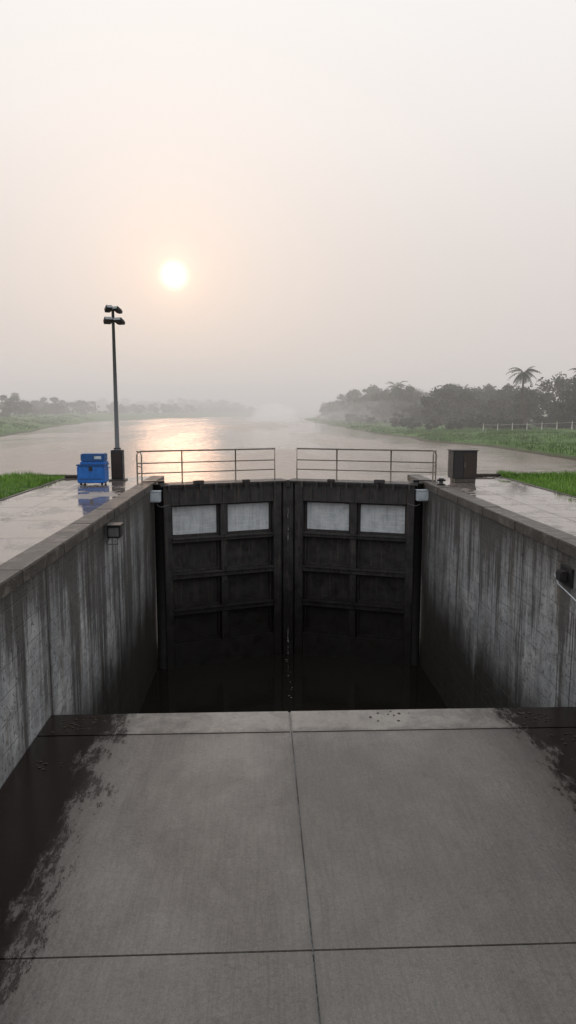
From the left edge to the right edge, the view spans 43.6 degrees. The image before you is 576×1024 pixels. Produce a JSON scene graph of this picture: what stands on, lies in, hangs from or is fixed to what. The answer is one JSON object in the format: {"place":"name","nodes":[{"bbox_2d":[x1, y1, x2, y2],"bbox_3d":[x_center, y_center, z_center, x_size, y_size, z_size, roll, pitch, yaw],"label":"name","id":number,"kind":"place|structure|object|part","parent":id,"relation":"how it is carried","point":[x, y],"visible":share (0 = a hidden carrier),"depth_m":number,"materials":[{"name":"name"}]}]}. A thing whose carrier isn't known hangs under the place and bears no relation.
{"place":"outdoors","nodes":[
{"label":"outdoors","id":0,"kind":"place"},
{"bbox_2d":[0,477,148,564],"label":"pavement","id":1,"kind":"structure","parent":0,"point":[29,519],"depth_m":18.85,"materials":[{"name":"grey concrete"}]},
{"bbox_2d":[40,475,76,477],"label":"quay edge beam","id":2,"kind":"structure","parent":1,"relation":"on","point":[70,476],"depth_m":27.48,"materials":[{"name":"grey concrete"}]},
{"bbox_2d":[76,453,110,484],"bbox_3d":[-6.755,-1.503,25.086,1.064,1.078,0.770,0,8,-2],"label":"blue equipment box","id":3,"kind":"object","parent":1,"relation":"on","point":[92,467],"visible":1,"depth_m":24.76,"materials":[{"name":"plastic"}]},
{"bbox_2d":[103,305,127,480],"bbox_3d":[-6.255,-4.290,26.239,0.778,6.282,0.560,0,8,-2],"label":"floodlight post","id":4,"kind":"object","parent":1,"relation":"on","point":[117,465],"visible":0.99,"depth_m":26.27,"materials":[{"name":"black metal"}]},
{"bbox_2d":[112,453,121,477],"bbox_3d":[-6.277,-1.713,26.385,0.340,0.900,0.013,0,8,-2],"label":"cabinet door","id":5,"kind":"structure","parent":4,"relation":"in","point":[116,457],"depth_m":26.38,"materials":[{"name":"grey metal"}]},
{"bbox_2d":[0,489,157,787],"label":"lock wall","id":6,"kind":"structure","parent":0,"point":[78,630],"depth_m":15.37,"materials":[{"name":"grey concrete"}]},
{"bbox_2d":[0,476,163,599],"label":"coping","id":7,"kind":"object","parent":6,"relation":"on","point":[17,571],"visible":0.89,"depth_m":14.13,"materials":[{"name":"concrete"}]},
{"bbox_2d":[105,513,123,544],"bbox_3d":[-4.265,0.428,17.625,0.408,0.773,0.460,0,8,-2],"label":"wall floodlight","id":8,"kind":"object","parent":6,"relation":"attached to","point":[113,529],"depth_m":17.54,"materials":[{"name":"black metal"}]},
{"bbox_2d":[150,490,167,507],"bbox_3d":[-4.597,-0.451,25.049,0.626,0.592,0.704,4,9,29],"label":"gate control box","id":9,"kind":"object","parent":6,"relation":"attached to","point":[155,495],"visible":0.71,"depth_m":24.83,"materials":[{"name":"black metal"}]},
{"bbox_2d":[136,448,289,669],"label":"lock gate","id":10,"kind":"structure","parent":6,"relation":"attached to","point":[221,549],"depth_m":26.60,"materials":[{"name":"black metal"}]},
{"bbox_2d":[0,414,575,482],"bbox_3d":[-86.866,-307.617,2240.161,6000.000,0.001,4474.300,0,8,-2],"label":"river water","id":11,"kind":"structure","parent":0,"point":[58,450],"depth_m":59.03,"materials":[{"name":"grey liquid"}]},
{"bbox_2d":[0,410,575,497],"bbox_3d":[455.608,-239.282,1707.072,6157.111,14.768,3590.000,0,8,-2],"label":"ground","id":12,"kind":"structure","parent":0,"point":[96,417],"depth_m":116.01,"materials":[{"name":"green plant"}]},
{"bbox_2d":[0,392,290,416],"bbox_3d":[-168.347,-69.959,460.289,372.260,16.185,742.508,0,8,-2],"label":"distant treeline","id":13,"kind":"object","parent":12,"relation":"on","point":[14,404],"visible":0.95,"depth_m":387.36,"materials":[{"name":"green plant"}]},
{"bbox_2d":[0,414,462,432],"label":"bank vegetation","id":14,"kind":"object","parent":12,"relation":"on","point":[339,421],"visible":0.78,"depth_m":155.12,"materials":[{"name":"green plant"}]},
{"bbox_2d":[0,476,575,500],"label":"kerb","id":15,"kind":"structure","parent":12,"relation":"on","point":[497,476],"depth_m":23.66,"materials":[{"name":"concrete"}]},
{"bbox_2d":[0,470,575,498],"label":"grass","id":16,"kind":"structure","parent":12,"relation":"on","point":[550,479],"depth_m":26.01,"materials":[{"name":"green plant"}]},
{"bbox_2d":[385,381,407,412],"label":"palm tree","id":17,"kind":"object","parent":12,"relation":"on","point":[397,392],"visible":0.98,"depth_m":148.86,"materials":[{"name":"green plant"}]},
{"bbox_2d":[319,383,539,424],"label":"distant treeline","id":18,"kind":"object","parent":12,"relation":"on","point":[380,402],"visible":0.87,"depth_m":148.33,"materials":[{"name":"green plant"}]},
{"bbox_2d":[316,405,574,429],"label":"bank shrubs","id":19,"kind":"object","parent":12,"relation":"on","point":[405,420],"visible":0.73,"depth_m":103.40,"materials":[{"name":"green plant"}]},
{"bbox_2d":[453,384,474,417],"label":"palm tree","id":20,"kind":"object","parent":12,"relation":"on","point":[465,392],"visible":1,"depth_m":111.64,"materials":[{"name":"green plant"}]},
{"bbox_2d":[451,388,485,417],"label":"broadleaf tree","id":21,"kind":"object","parent":12,"relation":"on","point":[469,407],"visible":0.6,"depth_m":117.32,"materials":[{"name":"green plant"}]},
{"bbox_2d":[387,427,575,454],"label":"bank grass","id":22,"kind":"structure","parent":12,"relation":"on","point":[488,431],"depth_m":76.27,"materials":[{"name":"green plant"}]},
{"bbox_2d":[490,389,509,408],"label":"broadleaf tree","id":23,"kind":"object","parent":12,"relation":"on","point":[493,394],"visible":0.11,"depth_m":121.02,"materials":[{"name":"green plant"}]},
{"bbox_2d":[506,366,541,425],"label":"palm tree","id":24,"kind":"object","parent":12,"relation":"on","point":[521,375],"visible":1,"depth_m":93.79,"materials":[{"name":"green plant"}]},
{"bbox_2d":[504,386,547,424],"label":"broadleaf tree","id":25,"kind":"object","parent":12,"relation":"on","point":[528,394],"visible":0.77,"depth_m":103.52,"materials":[{"name":"green plant"}]},
{"bbox_2d":[483,421,575,430],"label":"post fence","id":26,"kind":"object","parent":12,"relation":"on","point":[572,422],"visible":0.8,"depth_m":88.85,"materials":[{"name":"white paint"}]},
{"bbox_2d":[532,371,575,415],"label":"broadleaf tree","id":27,"kind":"object","parent":12,"relation":"on","point":[561,383],"visible":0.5,"depth_m":109.34,"materials":[{"name":"green plant"}]},
{"bbox_2d":[545,384,575,427],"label":"broadleaf tree","id":28,"kind":"object","parent":12,"relation":"on","point":[570,392],"visible":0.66,"depth_m":96.70,"materials":[{"name":"green plant"}]},
{"bbox_2d":[558,396,575,423],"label":"broadleaf tree","id":29,"kind":"object","parent":12,"relation":"on","point":[571,406],"visible":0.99,"depth_m":91.44,"materials":[{"name":"green plant"}]},
{"bbox_2d":[567,377,575,397],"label":"broadleaf tree","id":30,"kind":"object","parent":12,"relation":"on","point":[571,381],"visible":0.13,"depth_m":99.25,"materials":[{"name":"green plant"}]},
{"bbox_2d":[0,0,575,411],"label":"sky","id":31,"kind":"structure","parent":0,"point":[295,205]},
{"bbox_2d":[139,653,447,713],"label":"chamber water","id":32,"kind":"structure","parent":0,"point":[268,683],"depth_m":24.41,"materials":[{"name":"black liquid"}]},
{"bbox_2d":[289,713,319,1023],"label":"apron foundation","id":33,"kind":"object","parent":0,"point":[306,890],"visible":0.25,"depth_m":8.12,"materials":[{"name":"concrete"}]},
{"bbox_2d":[0,707,575,1023],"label":"apron slab","id":34,"kind":"structure","parent":33,"relation":"on","point":[152,871],"depth_m":8.58,"materials":[{"name":"concrete"}]},
{"bbox_2d":[36,708,575,769],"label":"debris","id":35,"kind":"object","parent":34,"relation":"on","point":[369,717],"visible":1,"depth_m":12.66,"materials":[{"name":"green plant"}]},
{"bbox_2d":[408,481,575,708],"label":"lock wall","id":36,"kind":"structure","parent":0,"point":[497,616],"depth_m":18.35,"materials":[{"name":"grey concrete"}]},
{"bbox_2d":[286,448,436,665],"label":"lock gate","id":37,"kind":"structure","parent":36,"relation":"attached to","point":[354,566],"depth_m":26.81,"materials":[{"name":"black metal"}]},
{"bbox_2d":[409,489,428,505],"bbox_3d":[4.694,-0.500,25.402,0.626,0.592,0.704,-5,9,-33],"label":"gate control box","id":38,"kind":"object","parent":36,"relation":"attached to","point":[422,494],"visible":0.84,"depth_m":25.18,"materials":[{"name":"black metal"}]},
{"bbox_2d":[407,475,575,558],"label":"coping","id":39,"kind":"object","parent":36,"relation":"on","point":[557,539],"visible":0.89,"depth_m":17.24,"materials":[{"name":"concrete"}]},
{"bbox_2d":[437,478,445,485],"bbox_3d":[5.216,-1.028,24.509,0.280,0.240,0.280,0,8,-2],"label":"mooring bollard","id":40,"kind":"object","parent":39,"relation":"on","point":[440,480],"visible":1,"depth_m":24.45,"materials":[{"name":"black metal"}]},
{"bbox_2d":[554,564,575,600],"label":"mooring bracket","id":41,"kind":"object","parent":36,"relation":"attached to","point":[564,574],"visible":1,"depth_m":13.65,"materials":[{"name":"black metal"}]},
{"bbox_2d":[424,476,575,535],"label":"pavement","id":42,"kind":"structure","parent":0,"point":[553,509],"depth_m":20.79,"materials":[{"name":"grey concrete"}]},
{"bbox_2d":[447,449,478,482],"bbox_3d":[6.288,-1.667,25.973,0.920,1.158,0.790,0,8,-2],"label":"control cabinet","id":43,"kind":"object","parent":42,"relation":"on","point":[462,465],"visible":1,"depth_m":25.62,"materials":[{"name":"metal"}]},
{"bbox_3d":[6.067,-1.659,25.598,0.330,0.870,0.014,0,8,-2],"label":"side door","id":44,"kind":"part","parent":43,"relation":"part of","materials":[{"name":"black metal"}]},
{"bbox_3d":[6.477,-1.661,25.612,0.450,0.870,0.016,0,8,-2],"label":"door","id":45,"kind":"part","parent":43,"relation":"part of","materials":[{"name":"metal"}]},
{"bbox_2d":[477,474,520,476],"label":"quay edge beam","id":46,"kind":"structure","parent":42,"relation":"on","point":[487,475],"depth_m":28.11,"materials":[{"name":"grey concrete"}]}
]}

